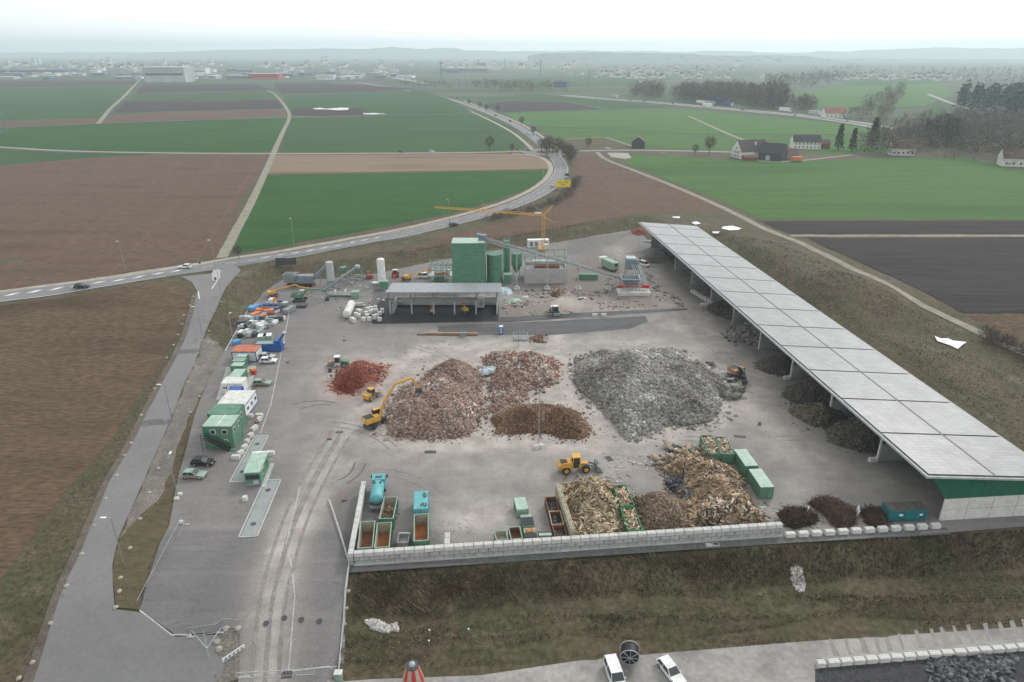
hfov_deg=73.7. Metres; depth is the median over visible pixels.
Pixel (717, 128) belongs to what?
track diag
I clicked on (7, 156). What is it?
field green strip
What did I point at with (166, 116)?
field rose
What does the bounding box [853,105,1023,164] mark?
valley wood
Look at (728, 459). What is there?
open skip
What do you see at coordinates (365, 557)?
block wall
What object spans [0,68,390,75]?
trees
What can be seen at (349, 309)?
storage tank
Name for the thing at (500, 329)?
portable toilet
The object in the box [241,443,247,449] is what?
concrete block
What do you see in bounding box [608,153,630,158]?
layby
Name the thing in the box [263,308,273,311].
material stack
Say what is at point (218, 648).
boulder
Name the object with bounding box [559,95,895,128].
motorway
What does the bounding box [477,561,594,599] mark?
tall straw
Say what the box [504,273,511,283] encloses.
machine house
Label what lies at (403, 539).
concrete tub
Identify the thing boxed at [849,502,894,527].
brush heap
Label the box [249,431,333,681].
tyre track
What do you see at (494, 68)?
industrial hall
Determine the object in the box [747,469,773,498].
shipping container
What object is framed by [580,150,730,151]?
cross road
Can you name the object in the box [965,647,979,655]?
concrete block
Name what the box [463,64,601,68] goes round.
pale field
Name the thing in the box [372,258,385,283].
gas tank
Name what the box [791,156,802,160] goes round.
orange trailer
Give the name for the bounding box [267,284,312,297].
boom lift
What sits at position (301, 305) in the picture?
material stack
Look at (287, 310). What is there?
material stack
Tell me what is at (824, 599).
green grass
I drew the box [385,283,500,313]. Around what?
canopy shed
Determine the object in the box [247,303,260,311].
material stack
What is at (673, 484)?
scrap heap
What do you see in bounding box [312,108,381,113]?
field sheet
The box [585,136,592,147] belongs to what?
bare tree
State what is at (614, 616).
green grass
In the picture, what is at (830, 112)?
house
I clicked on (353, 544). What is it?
block wall
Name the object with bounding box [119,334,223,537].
gravel verge
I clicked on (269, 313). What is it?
material stack
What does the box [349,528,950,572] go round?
ledge strip
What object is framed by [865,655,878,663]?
concrete block
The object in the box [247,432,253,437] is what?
concrete block
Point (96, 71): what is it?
industrial hall
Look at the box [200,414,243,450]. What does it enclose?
office container
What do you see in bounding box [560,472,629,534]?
wood heap
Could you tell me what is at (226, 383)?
office container
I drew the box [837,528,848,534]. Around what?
concrete block
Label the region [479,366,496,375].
plastic sheet
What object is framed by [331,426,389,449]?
tyre track
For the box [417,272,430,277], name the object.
van
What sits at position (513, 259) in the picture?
silo
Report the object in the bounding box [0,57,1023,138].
distant landscape
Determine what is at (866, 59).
hills wooded
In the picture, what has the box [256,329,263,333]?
storage crate
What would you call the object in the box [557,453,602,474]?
wheel loader
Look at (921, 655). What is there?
concrete block
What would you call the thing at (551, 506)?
scrap load
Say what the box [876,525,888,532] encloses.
concrete block
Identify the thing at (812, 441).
tyre track
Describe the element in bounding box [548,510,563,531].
skip
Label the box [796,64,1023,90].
trees
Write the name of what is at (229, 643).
gravel island
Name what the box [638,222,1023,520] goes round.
solar shed
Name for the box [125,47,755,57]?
hills
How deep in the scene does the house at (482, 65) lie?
3291.07 m
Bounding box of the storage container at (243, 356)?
[236,354,249,363]
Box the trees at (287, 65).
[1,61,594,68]
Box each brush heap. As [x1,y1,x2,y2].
[770,503,826,531]
[803,494,867,532]
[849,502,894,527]
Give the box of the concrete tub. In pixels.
[397,532,410,546]
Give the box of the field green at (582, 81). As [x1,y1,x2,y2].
[472,76,670,87]
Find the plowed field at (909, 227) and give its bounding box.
[761,220,1023,234]
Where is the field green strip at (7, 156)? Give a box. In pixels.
[0,149,148,164]
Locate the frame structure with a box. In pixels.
[429,259,452,282]
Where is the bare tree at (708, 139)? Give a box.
[702,134,716,153]
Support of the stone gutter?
on the ground at (822, 621)
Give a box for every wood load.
[614,486,631,505]
[620,508,640,530]
[700,436,721,458]
[717,437,733,455]
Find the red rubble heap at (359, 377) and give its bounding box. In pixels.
[324,360,391,395]
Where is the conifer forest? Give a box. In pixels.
[951,79,1023,115]
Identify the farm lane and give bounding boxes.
[758,154,851,161]
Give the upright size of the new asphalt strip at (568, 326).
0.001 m
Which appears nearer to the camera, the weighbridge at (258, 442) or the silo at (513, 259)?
the weighbridge at (258, 442)
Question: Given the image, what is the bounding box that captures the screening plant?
[282,265,327,286]
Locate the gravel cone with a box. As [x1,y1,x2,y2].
[615,426,646,441]
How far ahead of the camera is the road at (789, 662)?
97.51 m
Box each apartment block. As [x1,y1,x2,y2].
[23,74,38,76]
[31,58,37,64]
[106,57,111,63]
[320,57,324,64]
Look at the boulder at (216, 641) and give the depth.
98.02 m
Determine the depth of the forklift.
247.90 m
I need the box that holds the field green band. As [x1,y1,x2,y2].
[128,91,275,100]
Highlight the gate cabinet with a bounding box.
[333,669,342,681]
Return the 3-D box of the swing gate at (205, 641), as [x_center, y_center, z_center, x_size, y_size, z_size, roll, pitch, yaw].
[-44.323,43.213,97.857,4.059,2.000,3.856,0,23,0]
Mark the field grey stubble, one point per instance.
(1011, 324)
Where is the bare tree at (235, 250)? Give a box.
[233,244,242,256]
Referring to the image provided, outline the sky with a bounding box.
[0,0,1023,52]
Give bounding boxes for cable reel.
[620,640,639,665]
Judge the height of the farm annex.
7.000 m
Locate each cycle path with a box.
[0,153,552,291]
[465,101,557,148]
[469,110,532,148]
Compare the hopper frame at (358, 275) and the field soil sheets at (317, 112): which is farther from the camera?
the field soil sheets at (317, 112)
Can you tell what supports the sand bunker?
on the yard at (211, 568)
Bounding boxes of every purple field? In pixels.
[113,99,282,112]
[136,83,268,92]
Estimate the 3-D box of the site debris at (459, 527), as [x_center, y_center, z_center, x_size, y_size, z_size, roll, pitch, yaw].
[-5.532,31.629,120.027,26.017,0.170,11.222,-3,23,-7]
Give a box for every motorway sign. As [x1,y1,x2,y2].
[554,82,565,86]
[711,96,724,101]
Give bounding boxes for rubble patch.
[529,333,547,343]
[548,286,566,297]
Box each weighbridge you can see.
[229,435,268,482]
[238,479,280,537]
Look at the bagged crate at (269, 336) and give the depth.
193.90 m
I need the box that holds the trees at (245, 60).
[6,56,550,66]
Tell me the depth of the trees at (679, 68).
2633.44 m
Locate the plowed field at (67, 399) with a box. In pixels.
[0,282,189,579]
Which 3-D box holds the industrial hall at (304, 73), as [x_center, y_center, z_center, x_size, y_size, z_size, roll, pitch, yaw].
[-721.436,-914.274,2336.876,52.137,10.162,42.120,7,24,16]
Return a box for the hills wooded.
[833,58,1023,60]
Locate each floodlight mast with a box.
[514,306,522,345]
[534,391,545,443]
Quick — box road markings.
[0,119,567,301]
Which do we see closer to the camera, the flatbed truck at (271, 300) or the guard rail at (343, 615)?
the guard rail at (343, 615)
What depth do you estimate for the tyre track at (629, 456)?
139.24 m
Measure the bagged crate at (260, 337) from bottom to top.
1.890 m
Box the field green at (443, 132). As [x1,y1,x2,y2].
[280,114,524,151]
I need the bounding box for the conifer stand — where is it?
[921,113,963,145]
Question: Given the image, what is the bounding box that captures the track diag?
[688,116,744,139]
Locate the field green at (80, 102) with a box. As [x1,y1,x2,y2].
[0,85,130,119]
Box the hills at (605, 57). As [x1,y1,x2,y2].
[528,52,846,61]
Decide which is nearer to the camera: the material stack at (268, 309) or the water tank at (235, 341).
the water tank at (235, 341)
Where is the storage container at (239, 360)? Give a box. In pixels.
[232,358,247,366]
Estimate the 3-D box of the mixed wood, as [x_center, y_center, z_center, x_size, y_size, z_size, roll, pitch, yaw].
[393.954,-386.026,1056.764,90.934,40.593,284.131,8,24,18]
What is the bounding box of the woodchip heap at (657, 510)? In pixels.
[630,491,691,530]
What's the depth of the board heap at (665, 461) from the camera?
138.02 m
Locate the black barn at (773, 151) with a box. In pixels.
[758,142,787,160]
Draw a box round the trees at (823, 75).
[764,69,852,86]
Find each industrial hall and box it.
[0,69,76,73]
[0,76,20,78]
[2,72,24,74]
[8,67,25,68]
[42,73,61,75]
[42,77,57,79]
[72,73,86,75]
[91,70,101,72]
[92,72,108,75]
[114,76,137,78]
[123,69,139,71]
[141,67,194,81]
[193,68,210,74]
[195,75,221,78]
[209,75,221,78]
[225,75,251,78]
[238,69,253,71]
[247,73,282,78]
[282,74,297,76]
[291,72,310,75]
[316,75,335,79]
[336,76,355,78]
[340,71,353,73]
[344,75,363,78]
[347,73,365,75]
[373,75,390,77]
[396,75,415,77]
[439,68,488,72]
[446,70,458,72]
[487,67,499,69]
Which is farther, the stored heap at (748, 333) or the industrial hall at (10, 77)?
the industrial hall at (10, 77)
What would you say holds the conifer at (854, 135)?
on the ground at (822, 621)
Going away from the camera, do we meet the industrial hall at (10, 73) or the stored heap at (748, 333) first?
the stored heap at (748, 333)
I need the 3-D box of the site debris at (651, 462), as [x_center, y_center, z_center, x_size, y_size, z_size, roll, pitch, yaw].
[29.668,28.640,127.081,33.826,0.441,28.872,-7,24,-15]
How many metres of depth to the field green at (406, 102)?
1068.31 m
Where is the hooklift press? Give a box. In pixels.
[254,331,285,351]
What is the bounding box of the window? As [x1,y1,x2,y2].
[245,474,259,479]
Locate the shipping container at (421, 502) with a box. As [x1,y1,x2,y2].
[413,491,428,513]
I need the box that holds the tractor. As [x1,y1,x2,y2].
[392,269,398,276]
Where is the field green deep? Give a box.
[537,127,925,153]
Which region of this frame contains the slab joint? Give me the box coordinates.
[829,619,1023,655]
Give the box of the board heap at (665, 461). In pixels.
[647,439,707,472]
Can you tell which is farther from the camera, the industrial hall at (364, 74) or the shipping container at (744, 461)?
the industrial hall at (364, 74)
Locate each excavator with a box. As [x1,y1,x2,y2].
[290,288,328,301]
[361,377,421,429]
[726,365,747,384]
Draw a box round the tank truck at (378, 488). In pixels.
[369,473,387,509]
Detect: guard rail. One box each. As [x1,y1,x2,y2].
[234,234,420,265]
[328,499,348,561]
[338,562,349,668]
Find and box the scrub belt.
[398,78,452,88]
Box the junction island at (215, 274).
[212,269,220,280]
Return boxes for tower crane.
[434,203,553,250]
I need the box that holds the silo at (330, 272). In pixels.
[325,261,334,284]
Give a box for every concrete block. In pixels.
[231,454,240,459]
[237,449,244,455]
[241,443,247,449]
[242,495,247,500]
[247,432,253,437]
[250,424,257,431]
[267,450,274,455]
[533,444,539,449]
[783,375,790,379]
[784,531,795,537]
[797,530,808,536]
[810,529,822,535]
[815,659,825,667]
[824,529,835,535]
[826,658,840,666]
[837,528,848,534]
[839,657,852,665]
[850,527,861,533]
[852,656,865,664]
[863,526,874,532]
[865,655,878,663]
[868,457,877,462]
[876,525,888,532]
[877,654,890,662]
[890,524,901,531]
[890,653,903,661]
[902,652,916,660]
[903,524,914,530]
[915,651,928,659]
[916,523,927,529]
[927,650,941,658]
[929,522,941,528]
[940,649,954,656]
[953,648,967,655]
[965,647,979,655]
[978,646,992,653]
[990,645,1004,652]
[1003,643,1017,652]
[1016,643,1023,650]
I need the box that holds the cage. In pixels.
[513,332,527,340]
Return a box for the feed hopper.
[616,256,650,295]
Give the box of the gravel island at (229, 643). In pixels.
[214,629,239,681]
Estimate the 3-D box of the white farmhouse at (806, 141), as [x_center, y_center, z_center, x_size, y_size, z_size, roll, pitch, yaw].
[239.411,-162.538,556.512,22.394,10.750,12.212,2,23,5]
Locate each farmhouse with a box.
[731,139,765,158]
[789,135,821,148]
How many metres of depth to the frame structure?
244.33 m
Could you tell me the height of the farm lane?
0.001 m
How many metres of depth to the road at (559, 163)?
265.26 m
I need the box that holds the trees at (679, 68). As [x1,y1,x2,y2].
[575,64,756,79]
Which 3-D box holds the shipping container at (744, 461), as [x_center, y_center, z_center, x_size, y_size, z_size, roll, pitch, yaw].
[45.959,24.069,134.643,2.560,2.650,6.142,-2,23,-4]
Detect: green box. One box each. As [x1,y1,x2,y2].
[380,279,388,289]
[579,272,597,279]
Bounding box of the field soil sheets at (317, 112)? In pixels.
[292,108,372,115]
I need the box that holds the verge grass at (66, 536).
[0,296,189,681]
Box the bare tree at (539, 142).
[536,138,545,150]
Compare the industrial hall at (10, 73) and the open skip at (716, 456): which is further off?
the industrial hall at (10, 73)
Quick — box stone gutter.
[789,566,805,592]
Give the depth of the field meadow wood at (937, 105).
937.20 m
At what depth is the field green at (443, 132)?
653.06 m
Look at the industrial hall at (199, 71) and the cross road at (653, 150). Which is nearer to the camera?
the cross road at (653, 150)
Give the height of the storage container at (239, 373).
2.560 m
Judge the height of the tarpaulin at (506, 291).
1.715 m
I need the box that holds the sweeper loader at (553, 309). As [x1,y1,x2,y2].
[549,305,559,315]
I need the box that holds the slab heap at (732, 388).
[683,359,747,400]
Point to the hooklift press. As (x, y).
(275, 345)
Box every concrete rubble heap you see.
[567,348,760,442]
[641,347,690,361]
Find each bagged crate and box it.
[257,333,265,340]
[263,333,272,340]
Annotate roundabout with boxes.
[522,149,573,155]
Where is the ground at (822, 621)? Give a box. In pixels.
[0,139,1023,681]
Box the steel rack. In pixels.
[355,302,364,305]
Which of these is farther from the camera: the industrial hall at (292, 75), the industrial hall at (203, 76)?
the industrial hall at (292, 75)
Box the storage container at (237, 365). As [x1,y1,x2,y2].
[230,362,246,372]
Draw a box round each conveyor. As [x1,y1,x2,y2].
[324,265,359,289]
[477,233,621,290]
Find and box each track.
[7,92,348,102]
[97,80,139,123]
[216,90,290,257]
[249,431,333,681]
[262,436,341,681]
[264,433,340,681]
[277,436,349,681]
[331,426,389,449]
[334,422,397,446]
[370,344,445,360]
[373,473,434,497]
[376,342,449,357]
[376,468,443,493]
[573,137,631,145]
[595,152,1023,353]
[603,453,665,472]
[603,458,664,479]
[692,338,765,353]
[775,435,855,451]
[777,440,851,454]
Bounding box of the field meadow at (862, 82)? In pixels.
[837,80,957,84]
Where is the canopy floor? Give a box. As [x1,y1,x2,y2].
[369,298,498,323]
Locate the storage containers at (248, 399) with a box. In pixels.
[217,390,257,416]
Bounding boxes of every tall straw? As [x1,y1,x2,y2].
[360,567,458,605]
[431,573,514,608]
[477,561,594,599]
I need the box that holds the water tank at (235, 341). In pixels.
[231,339,241,344]
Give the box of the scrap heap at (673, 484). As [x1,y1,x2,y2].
[659,471,692,500]
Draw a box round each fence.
[137,515,189,609]
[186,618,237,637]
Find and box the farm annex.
[786,148,798,158]
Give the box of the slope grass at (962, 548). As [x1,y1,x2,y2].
[340,528,1023,675]
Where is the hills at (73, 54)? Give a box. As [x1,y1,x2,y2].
[0,52,155,56]
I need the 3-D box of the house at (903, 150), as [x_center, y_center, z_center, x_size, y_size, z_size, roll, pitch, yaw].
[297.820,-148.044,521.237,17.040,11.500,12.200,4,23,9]
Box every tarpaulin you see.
[498,287,512,294]
[503,298,522,303]
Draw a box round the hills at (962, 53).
[738,47,1023,58]
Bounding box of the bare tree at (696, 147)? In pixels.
[692,143,698,151]
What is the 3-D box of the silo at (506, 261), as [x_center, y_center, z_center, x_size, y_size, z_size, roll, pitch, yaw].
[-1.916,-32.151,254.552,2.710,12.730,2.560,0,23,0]
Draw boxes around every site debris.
[307,272,388,309]
[373,340,752,441]
[409,498,541,543]
[502,273,683,314]
[570,445,779,521]
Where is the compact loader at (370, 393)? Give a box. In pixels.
[362,386,383,401]
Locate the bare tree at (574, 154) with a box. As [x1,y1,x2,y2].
[564,147,577,165]
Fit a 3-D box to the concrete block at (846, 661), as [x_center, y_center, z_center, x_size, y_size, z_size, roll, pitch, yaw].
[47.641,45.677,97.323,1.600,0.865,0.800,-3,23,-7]
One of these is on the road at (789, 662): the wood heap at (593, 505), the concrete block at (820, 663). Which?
the concrete block at (820, 663)
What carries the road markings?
on the road at (559, 163)
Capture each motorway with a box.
[380,67,427,83]
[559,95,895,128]
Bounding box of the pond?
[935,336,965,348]
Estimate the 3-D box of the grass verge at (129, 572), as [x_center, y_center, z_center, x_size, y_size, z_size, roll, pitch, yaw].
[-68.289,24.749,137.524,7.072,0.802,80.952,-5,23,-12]
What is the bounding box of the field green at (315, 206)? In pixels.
[232,170,547,253]
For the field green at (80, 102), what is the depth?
1071.93 m
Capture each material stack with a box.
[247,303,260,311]
[249,310,261,315]
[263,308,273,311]
[267,311,274,315]
[278,303,307,307]
[282,305,295,314]
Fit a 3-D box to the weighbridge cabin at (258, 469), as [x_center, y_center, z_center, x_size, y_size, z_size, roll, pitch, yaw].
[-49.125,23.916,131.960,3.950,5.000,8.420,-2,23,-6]
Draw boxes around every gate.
[191,628,220,657]
[236,666,336,678]
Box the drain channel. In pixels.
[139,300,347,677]
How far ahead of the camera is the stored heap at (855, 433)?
143.39 m
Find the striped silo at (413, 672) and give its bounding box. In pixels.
[403,660,423,681]
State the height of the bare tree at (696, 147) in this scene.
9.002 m
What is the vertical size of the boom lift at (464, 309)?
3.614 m
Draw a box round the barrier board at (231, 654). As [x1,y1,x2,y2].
[222,644,244,664]
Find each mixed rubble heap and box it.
[372,358,491,443]
[478,350,563,413]
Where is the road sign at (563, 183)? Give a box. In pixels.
[556,180,570,187]
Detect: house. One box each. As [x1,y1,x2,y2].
[22,62,28,66]
[479,63,485,67]
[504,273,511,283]
[518,63,525,68]
[821,108,846,117]
[887,139,916,155]
[996,148,1023,166]
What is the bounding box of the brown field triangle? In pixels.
[401,156,720,251]
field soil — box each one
[0,81,136,87]
[274,83,408,93]
[484,101,601,111]
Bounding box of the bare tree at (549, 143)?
[540,136,552,154]
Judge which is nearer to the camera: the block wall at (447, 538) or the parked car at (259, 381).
the block wall at (447, 538)
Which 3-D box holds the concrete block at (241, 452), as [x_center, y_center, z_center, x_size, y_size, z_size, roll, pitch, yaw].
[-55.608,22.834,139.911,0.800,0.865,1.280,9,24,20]
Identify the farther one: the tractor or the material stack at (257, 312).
the tractor
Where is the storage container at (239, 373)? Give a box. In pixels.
[228,369,247,378]
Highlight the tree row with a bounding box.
[787,92,819,109]
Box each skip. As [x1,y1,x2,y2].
[357,521,375,549]
[374,522,392,548]
[379,497,398,528]
[413,513,429,546]
[494,530,508,540]
[508,526,522,539]
[514,497,528,517]
[520,514,534,532]
[523,528,536,538]
[538,531,551,537]
[545,496,559,513]
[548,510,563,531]
[552,524,567,536]
[612,485,634,506]
[620,506,642,531]
[699,435,721,460]
[714,436,734,463]
[882,501,928,520]
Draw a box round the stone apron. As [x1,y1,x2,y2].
[364,618,398,632]
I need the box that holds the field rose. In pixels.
[0,109,287,126]
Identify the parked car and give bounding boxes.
[73,283,89,288]
[177,263,191,268]
[180,468,207,479]
[190,455,215,466]
[252,378,271,385]
[258,352,275,358]
[259,356,277,363]
[655,654,686,681]
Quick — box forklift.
[364,271,372,278]
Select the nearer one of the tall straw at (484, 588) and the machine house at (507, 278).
the tall straw at (484, 588)
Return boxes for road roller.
[326,355,348,367]
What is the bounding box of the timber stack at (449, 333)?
[417,332,478,335]
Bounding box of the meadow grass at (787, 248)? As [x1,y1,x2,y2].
[710,230,1023,447]
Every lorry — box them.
[702,103,712,106]
[723,102,733,105]
[779,107,791,111]
[808,110,820,114]
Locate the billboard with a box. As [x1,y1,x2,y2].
[275,258,296,265]
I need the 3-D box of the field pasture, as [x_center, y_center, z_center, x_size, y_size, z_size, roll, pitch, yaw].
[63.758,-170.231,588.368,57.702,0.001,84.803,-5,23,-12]
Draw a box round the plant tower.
[451,238,485,282]
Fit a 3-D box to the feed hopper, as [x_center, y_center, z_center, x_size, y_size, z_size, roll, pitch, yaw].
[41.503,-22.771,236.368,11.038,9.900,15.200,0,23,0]
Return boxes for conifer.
[833,124,844,149]
[848,128,857,150]
[866,117,880,146]
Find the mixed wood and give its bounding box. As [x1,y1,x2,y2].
[740,78,796,107]
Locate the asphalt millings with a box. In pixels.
[815,651,1023,681]
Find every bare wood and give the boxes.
[627,78,665,98]
[669,77,747,103]
[838,82,907,122]
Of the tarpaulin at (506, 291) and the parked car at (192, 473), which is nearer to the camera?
the parked car at (192, 473)
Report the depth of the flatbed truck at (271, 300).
221.96 m
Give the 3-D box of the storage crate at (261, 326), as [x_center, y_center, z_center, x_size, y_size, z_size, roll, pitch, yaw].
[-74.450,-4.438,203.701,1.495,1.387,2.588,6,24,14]
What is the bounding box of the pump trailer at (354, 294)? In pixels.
[327,290,360,297]
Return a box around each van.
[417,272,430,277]
[603,653,625,681]
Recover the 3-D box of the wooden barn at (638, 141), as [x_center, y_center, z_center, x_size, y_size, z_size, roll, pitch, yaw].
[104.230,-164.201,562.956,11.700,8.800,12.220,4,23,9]
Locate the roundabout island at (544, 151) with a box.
[537,150,558,152]
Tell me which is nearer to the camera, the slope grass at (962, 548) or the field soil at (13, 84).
the slope grass at (962, 548)
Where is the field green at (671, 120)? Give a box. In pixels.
[506,109,870,133]
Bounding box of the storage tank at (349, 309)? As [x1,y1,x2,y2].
[343,300,354,317]
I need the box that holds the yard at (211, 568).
[141,230,1023,681]
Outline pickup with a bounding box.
[639,259,649,266]
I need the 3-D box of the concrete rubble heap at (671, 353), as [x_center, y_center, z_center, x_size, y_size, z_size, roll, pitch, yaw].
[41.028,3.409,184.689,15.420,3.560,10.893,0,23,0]
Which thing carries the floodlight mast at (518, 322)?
on the yard at (211, 568)
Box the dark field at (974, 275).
[808,237,1023,312]
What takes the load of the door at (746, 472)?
in the shipping container at (744, 461)
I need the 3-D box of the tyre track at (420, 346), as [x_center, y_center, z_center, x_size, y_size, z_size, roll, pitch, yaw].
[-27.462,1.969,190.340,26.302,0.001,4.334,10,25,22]
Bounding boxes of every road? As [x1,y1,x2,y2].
[0,147,521,153]
[0,155,568,301]
[33,265,240,681]
[328,627,1023,681]
[358,82,548,146]
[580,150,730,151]
[927,94,983,113]
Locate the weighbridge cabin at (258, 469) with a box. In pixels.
[243,451,273,486]
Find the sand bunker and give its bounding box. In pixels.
[524,249,566,282]
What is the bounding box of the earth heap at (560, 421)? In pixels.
[485,403,597,443]
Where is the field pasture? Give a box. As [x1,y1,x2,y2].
[555,137,629,149]
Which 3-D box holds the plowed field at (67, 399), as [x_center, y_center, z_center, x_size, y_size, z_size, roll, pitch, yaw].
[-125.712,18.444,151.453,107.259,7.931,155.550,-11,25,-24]
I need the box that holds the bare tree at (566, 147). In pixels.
[562,142,573,162]
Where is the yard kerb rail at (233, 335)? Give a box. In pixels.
[224,305,250,351]
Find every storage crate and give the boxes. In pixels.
[236,320,245,325]
[239,315,245,319]
[243,321,251,328]
[245,331,252,337]
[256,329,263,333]
[257,324,264,328]
[271,319,277,324]
[274,316,282,320]
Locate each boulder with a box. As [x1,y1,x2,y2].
[213,639,220,643]
[215,646,222,651]
[222,625,228,631]
[235,625,240,631]
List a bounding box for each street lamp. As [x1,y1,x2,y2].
[100,517,123,563]
[156,384,172,420]
[168,451,177,495]
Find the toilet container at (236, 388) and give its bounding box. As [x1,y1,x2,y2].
[229,386,243,389]
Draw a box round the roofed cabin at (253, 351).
[231,345,262,361]
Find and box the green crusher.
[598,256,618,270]
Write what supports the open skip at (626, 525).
on the yard at (211, 568)
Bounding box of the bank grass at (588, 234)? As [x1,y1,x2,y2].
[187,216,951,382]
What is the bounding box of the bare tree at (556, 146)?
[553,142,560,155]
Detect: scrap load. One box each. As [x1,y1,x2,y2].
[546,501,555,514]
[550,515,561,523]
[554,529,564,535]
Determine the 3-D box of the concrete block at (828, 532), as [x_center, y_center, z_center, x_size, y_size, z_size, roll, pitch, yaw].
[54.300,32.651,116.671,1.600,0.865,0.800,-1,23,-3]
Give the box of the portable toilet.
[499,325,502,333]
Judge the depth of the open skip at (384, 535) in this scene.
115.34 m
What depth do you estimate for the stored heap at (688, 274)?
251.01 m
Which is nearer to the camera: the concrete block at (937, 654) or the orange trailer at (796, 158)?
the concrete block at (937, 654)
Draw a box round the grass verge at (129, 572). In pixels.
[112,384,206,608]
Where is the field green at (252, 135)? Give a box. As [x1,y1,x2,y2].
[0,118,286,151]
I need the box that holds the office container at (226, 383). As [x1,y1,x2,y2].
[220,377,248,392]
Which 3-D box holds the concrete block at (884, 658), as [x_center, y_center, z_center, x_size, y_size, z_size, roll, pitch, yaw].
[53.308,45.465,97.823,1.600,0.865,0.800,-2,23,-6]
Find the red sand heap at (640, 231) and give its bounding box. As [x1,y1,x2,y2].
[631,227,645,235]
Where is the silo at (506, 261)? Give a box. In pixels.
[503,237,510,271]
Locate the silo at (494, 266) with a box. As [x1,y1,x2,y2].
[487,249,501,282]
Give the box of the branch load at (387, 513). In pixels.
[376,505,399,522]
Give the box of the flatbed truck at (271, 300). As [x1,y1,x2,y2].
[266,297,288,303]
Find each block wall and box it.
[348,481,366,564]
[354,522,782,565]
[444,532,449,543]
[555,483,574,536]
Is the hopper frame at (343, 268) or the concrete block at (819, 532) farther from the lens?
the hopper frame at (343, 268)
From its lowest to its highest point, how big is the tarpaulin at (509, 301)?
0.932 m
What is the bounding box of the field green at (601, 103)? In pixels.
[482,93,664,108]
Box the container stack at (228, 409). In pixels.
[207,404,247,429]
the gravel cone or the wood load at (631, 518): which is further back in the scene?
the gravel cone
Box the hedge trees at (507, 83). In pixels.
[461,78,569,91]
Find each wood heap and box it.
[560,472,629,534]
[649,455,768,539]
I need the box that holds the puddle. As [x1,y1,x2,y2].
[722,226,740,229]
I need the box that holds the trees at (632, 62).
[391,57,828,69]
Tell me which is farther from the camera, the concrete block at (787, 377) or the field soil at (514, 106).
the field soil at (514, 106)
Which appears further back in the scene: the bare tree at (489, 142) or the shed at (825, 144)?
the shed at (825, 144)
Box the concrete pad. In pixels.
[216,366,255,399]
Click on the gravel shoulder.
(30, 673)
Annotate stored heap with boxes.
[634,248,674,263]
[679,269,695,279]
[697,285,714,296]
[699,300,737,322]
[720,321,764,345]
[752,355,796,376]
[771,375,836,403]
[779,402,850,429]
[824,414,886,455]
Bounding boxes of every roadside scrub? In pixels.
[482,174,584,220]
[977,323,1023,361]
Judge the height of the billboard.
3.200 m
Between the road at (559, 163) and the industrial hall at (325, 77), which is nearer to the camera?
the road at (559, 163)
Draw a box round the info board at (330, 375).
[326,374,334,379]
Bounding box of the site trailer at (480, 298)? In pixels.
[477,295,484,307]
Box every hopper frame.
[338,266,349,278]
[352,267,363,278]
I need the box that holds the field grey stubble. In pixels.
[967,315,1023,347]
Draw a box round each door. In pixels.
[745,467,751,476]
[760,488,766,498]
[766,488,772,497]
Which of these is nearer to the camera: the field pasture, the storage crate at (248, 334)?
the storage crate at (248, 334)
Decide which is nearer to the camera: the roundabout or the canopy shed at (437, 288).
the canopy shed at (437, 288)
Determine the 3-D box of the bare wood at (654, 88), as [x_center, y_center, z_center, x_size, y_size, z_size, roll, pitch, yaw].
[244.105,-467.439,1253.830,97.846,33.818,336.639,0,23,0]
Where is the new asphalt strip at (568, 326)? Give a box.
[438,308,687,334]
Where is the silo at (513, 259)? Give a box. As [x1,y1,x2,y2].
[511,249,521,276]
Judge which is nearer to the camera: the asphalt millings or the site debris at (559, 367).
the asphalt millings
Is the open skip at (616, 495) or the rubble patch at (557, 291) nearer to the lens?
the open skip at (616, 495)
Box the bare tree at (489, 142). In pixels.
[485,133,494,150]
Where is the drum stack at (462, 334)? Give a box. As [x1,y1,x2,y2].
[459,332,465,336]
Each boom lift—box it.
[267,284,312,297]
[399,266,431,281]
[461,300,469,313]
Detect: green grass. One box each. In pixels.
[389,605,479,634]
[570,603,649,621]
[778,587,859,606]
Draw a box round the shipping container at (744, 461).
[734,449,757,477]
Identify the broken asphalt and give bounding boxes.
[925,653,1019,681]
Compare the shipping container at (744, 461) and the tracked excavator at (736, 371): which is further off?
the tracked excavator at (736, 371)
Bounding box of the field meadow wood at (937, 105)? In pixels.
[930,101,1023,126]
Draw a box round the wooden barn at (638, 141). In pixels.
[631,136,645,147]
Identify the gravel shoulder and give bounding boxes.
[22,294,196,681]
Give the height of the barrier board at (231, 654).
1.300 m
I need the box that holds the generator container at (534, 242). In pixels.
[527,238,548,247]
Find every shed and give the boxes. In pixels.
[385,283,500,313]
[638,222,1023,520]
[741,154,758,160]
[821,140,830,148]
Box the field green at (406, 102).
[283,90,470,114]
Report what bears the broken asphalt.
on the asphalt millings
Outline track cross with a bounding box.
[790,234,1023,236]
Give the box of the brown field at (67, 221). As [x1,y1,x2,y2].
[0,155,267,289]
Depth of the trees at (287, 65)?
3697.86 m

